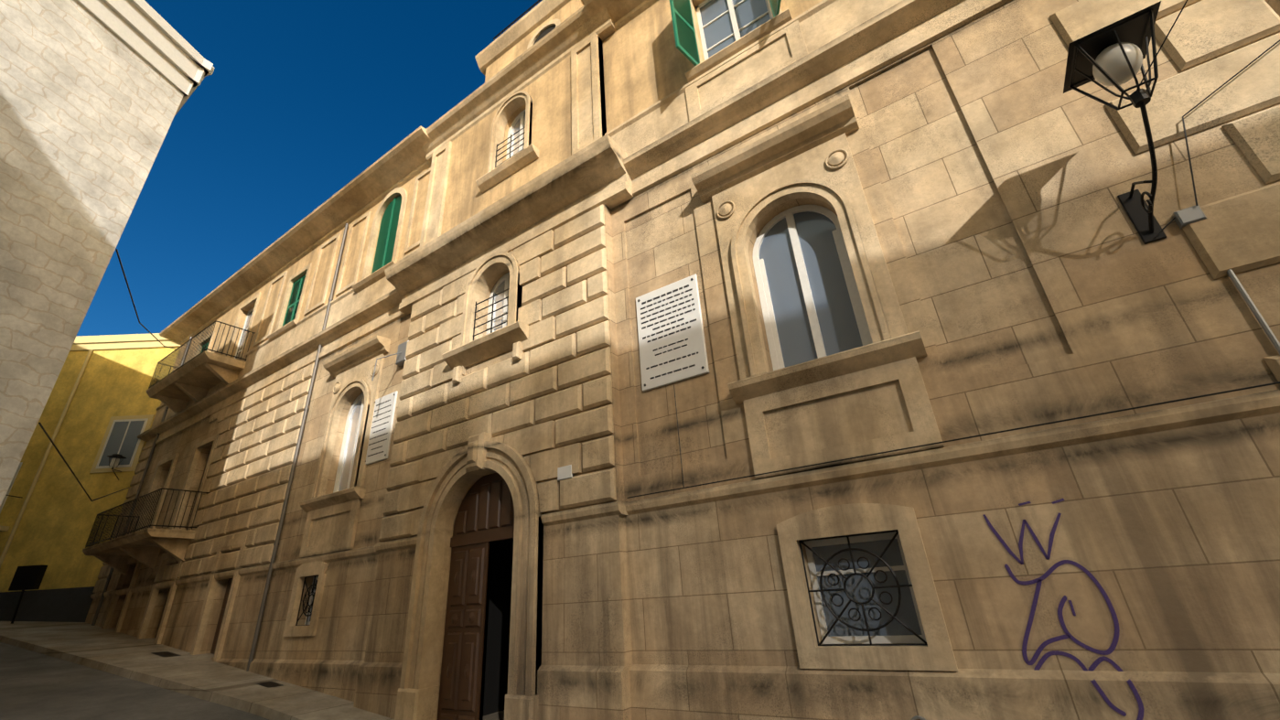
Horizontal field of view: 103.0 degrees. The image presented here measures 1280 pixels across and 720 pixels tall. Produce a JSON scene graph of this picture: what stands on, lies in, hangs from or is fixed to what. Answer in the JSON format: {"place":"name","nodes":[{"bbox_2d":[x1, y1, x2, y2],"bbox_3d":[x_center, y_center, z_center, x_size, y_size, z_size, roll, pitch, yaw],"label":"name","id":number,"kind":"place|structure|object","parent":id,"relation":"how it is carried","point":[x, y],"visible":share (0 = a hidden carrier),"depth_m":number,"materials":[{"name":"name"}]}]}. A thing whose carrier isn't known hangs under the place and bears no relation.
{"place":"outdoors","nodes":[
{"label":"outdoors","id":0,"kind":"place"},
{"bbox_2d":[0,642,268,719],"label":"road asphalt","id":1,"kind":"structure","parent":0,"point":[34,685],"depth_m":8.33,"materials":[{"name":"grey asphalt"}]},
{"bbox_2d":[150,651,283,688],"bbox_3d":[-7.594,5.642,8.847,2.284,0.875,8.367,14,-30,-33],"label":"manhole cover","id":2,"kind":"object","parent":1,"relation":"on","point":[267,684],"visible":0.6,"depth_m":10.98,"materials":[{"name":"black metal"}]},
{"bbox_2d":[75,0,541,336],"label":"sky","id":3,"kind":"structure","parent":0,"point":[300,98],"materials":[{"name":"blue"}]},
{"bbox_2d":[160,0,823,405],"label":"wall panels","id":4,"kind":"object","parent":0,"point":[647,62],"depth_m":9.68,"materials":[{"name":"beige stone"}]},
{"bbox_2d":[483,709,504,719],"bbox_3d":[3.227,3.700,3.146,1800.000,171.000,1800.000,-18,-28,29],"label":"interior floor","id":5,"kind":"structure","parent":0,"point":[499,715],"depth_m":7.70,"materials":[{"name":"stone"}]},
{"bbox_2d":[0,333,181,623],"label":"yellow house","id":6,"kind":"structure","parent":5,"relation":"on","point":[97,416],"depth_m":17.88,"materials":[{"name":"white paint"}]},
{"bbox_2d":[0,0,215,505],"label":"white stone house","id":7,"kind":"structure","parent":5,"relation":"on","point":[95,95],"depth_m":8.67,"materials":[{"name":"paint"}]},
{"bbox_2d":[0,621,394,719],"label":"pavement kerb and slabs","id":8,"kind":"structure","parent":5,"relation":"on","point":[205,676],"depth_m":9.76,"materials":[{"name":"stone"}]},
{"bbox_2d":[210,657,1279,719],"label":"wall base","id":9,"kind":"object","parent":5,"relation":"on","point":[648,692],"depth_m":4.46,"materials":[{"name":"beige stone"}]},
{"bbox_3d":[-2.169,3.643,16.416,27.700,13.700,13.450,-18,-28,29],"label":"palazzo","id":10,"kind":"object","parent":5,"relation":"on","visible":0},
{"bbox_2d":[154,449,514,719],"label":"doors","id":11,"kind":"structure","parent":10,"relation":"attached to","point":[484,518],"depth_m":7.37,"materials":[{"name":"brown wood"}]},
{"bbox_2d":[200,0,781,352],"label":"green shutters","id":12,"kind":"object","parent":10,"relation":"on","point":[684,31],"visible":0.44,"depth_m":12.42,"materials":[{"name":"green wood"}]},
{"bbox_2d":[364,204,632,666],"bbox_3d":[-2.303,2.152,7.627,4.940,9.150,0.170,-18,-28,29],"label":"palazzo bay","id":13,"kind":"object","parent":10,"relation":"attached to","point":[586,609],"visible":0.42,"depth_m":6.32,"materials":[{"name":"stone"}]},
{"bbox_2d":[85,0,927,645],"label":"railings and grilles","id":14,"kind":"object","parent":10,"relation":"on","point":[114,531],"visible":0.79,"depth_m":10.35,"materials":[{"name":"black metal"}]},
{"bbox_2d":[441,34,606,235],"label":"wall","id":15,"kind":"structure","parent":10,"relation":"attached to","point":[549,91],"depth_m":10.32,"materials":[{"name":"paint"}]},
{"bbox_2d":[365,273,709,464],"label":"plaques","id":16,"kind":"object","parent":10,"relation":"attached to","point":[693,334],"visible":0.79,"depth_m":6.85,"materials":[{"name":"white stone"}]},
{"bbox_2d":[365,278,704,462],"bbox_3d":[-2.317,0.482,8.376,7.362,1.396,0.020,-18,-28,28],"label":"plaque lettering","id":17,"kind":"object","parent":16,"relation":"on","point":[668,293],"visible":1,"depth_m":6.91,"materials":[{"name":"grey paint"}]},
{"bbox_2d":[533,24,555,44],"bbox_3d":[-2.328,-7.896,12.453,0.792,0.576,0.001,-18,-28,29],"label":"window","id":18,"kind":"structure","parent":10,"relation":"attached to","point":[543,33],"depth_m":12.52,"materials":[{"name":"black glass"}]},
{"bbox_2d":[557,464,572,480],"bbox_3d":[-0.999,1.499,6.775,0.250,0.170,0.025,-18,-28,29],"label":"house number plate","id":19,"kind":"object","parent":10,"relation":"attached to","point":[564,472],"visible":0.95,"depth_m":6.76,"materials":[{"name":"stone"}]},
{"bbox_2d":[234,0,926,644],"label":"white window frames","id":20,"kind":"structure","parent":10,"relation":"attached to","point":[770,328],"depth_m":6.17,"materials":[{"name":"white wood"}]},
{"bbox_2d":[235,0,921,636],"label":"window glass panes","id":21,"kind":"object","parent":20,"relation":"in","point":[835,317],"visible":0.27,"depth_m":6.05,"materials":[{"name":"grey glass"}]},
{"bbox_2d":[38,0,1279,501],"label":"cables","id":22,"kind":"object","parent":10,"relation":"attached to","point":[902,448],"visible":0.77,"depth_m":4.35,"materials":[{"name":"black metal"}]},
{"bbox_2d":[371,204,1279,719],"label":"junction boxes","id":23,"kind":"object","parent":10,"relation":"attached to","point":[1188,216],"visible":0.85,"depth_m":4.12,"materials":[{"name":"grey"}]},
{"bbox_2d":[983,498,1144,719],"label":"graffiti","id":24,"kind":"object","parent":10,"relation":"attached to","point":[1068,635],"visible":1,"depth_m":3.87,"materials":[{"name":"purple paint"}]},
{"bbox_2d":[1063,0,1166,244],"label":"street lamp","id":25,"kind":"object","parent":10,"relation":"attached to","point":[1114,53],"visible":1,"depth_m":4.14,"materials":[{"name":"black metal"}]},
{"bbox_2d":[483,538,513,716],"bbox_3d":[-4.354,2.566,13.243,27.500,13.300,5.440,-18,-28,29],"label":"doorway opening","id":26,"kind":"object","parent":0,"point":[497,665],"depth_m":8.38,"materials":[{"name":"black"}]},
{"bbox_2d":[484,0,584,82],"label":"wall","id":27,"kind":"structure","parent":0,"point":[567,10],"depth_m":12.98,"materials":[{"name":"beige stone"}]},
{"bbox_2d":[85,0,1279,719],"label":"wall","id":28,"kind":"structure","parent":0,"point":[1037,280],"depth_m":4.81,"materials":[{"name":"beige stone"}]},
{"bbox_2d":[82,351,246,575],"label":"balcony slabs","id":29,"kind":"structure","parent":28,"relation":"attached to","point":[196,379],"depth_m":14.97,"materials":[{"name":"beige stone"}]},
{"bbox_2d":[91,223,348,671],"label":"drainpipes","id":30,"kind":"object","parent":28,"relation":"attached to","point":[269,575],"visible":0.77,"depth_m":11.98,"materials":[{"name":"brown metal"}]},
{"bbox_2d":[90,0,1279,719],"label":"palazzo trim mouldings","id":31,"kind":"object","parent":28,"relation":"attached to","point":[870,401],"visible":0.85,"depth_m":7.35,"materials":[{"name":"beige stone"}]},
{"bbox_2d":[92,0,1279,593],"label":"stone blocks","id":32,"kind":"structure","parent":28,"relation":"attached to","point":[1238,234],"depth_m":7.61,"materials":[{"name":"beige stone"}]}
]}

